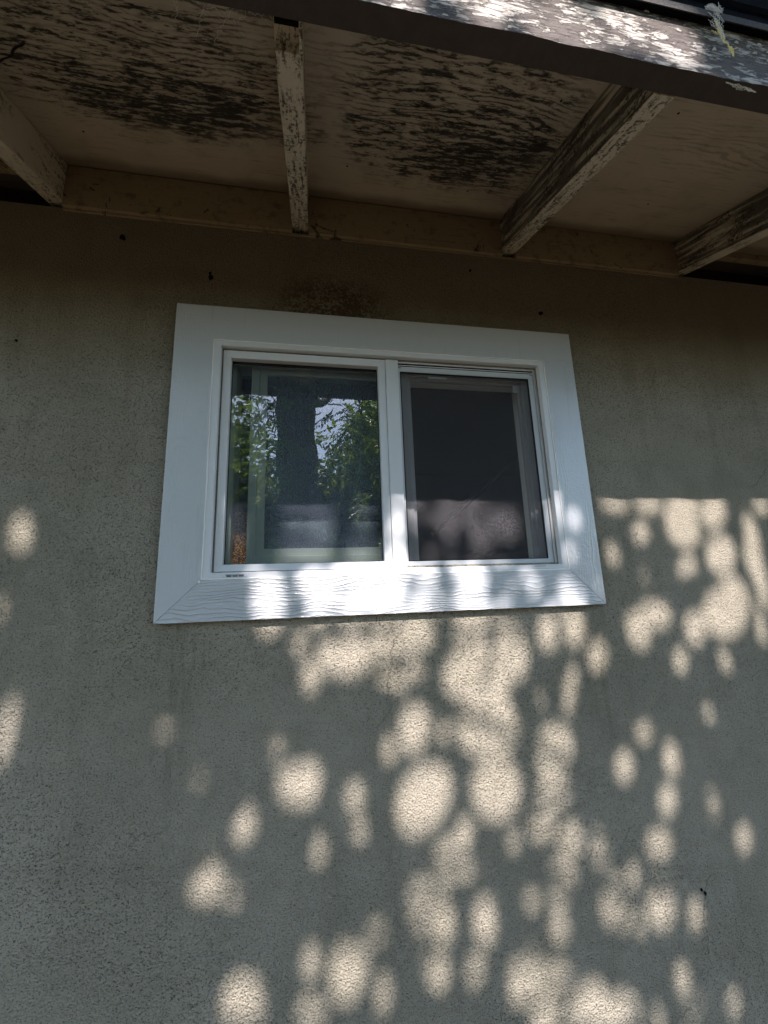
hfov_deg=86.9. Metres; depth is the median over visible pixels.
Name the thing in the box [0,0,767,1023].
house
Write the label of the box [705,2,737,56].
cobweb
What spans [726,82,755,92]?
cobweb
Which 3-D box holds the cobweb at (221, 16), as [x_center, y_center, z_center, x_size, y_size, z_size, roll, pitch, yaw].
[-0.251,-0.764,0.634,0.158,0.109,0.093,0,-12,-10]
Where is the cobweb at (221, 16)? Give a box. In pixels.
[173,0,272,41]
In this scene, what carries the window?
in the house
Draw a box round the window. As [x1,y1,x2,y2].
[153,303,605,623]

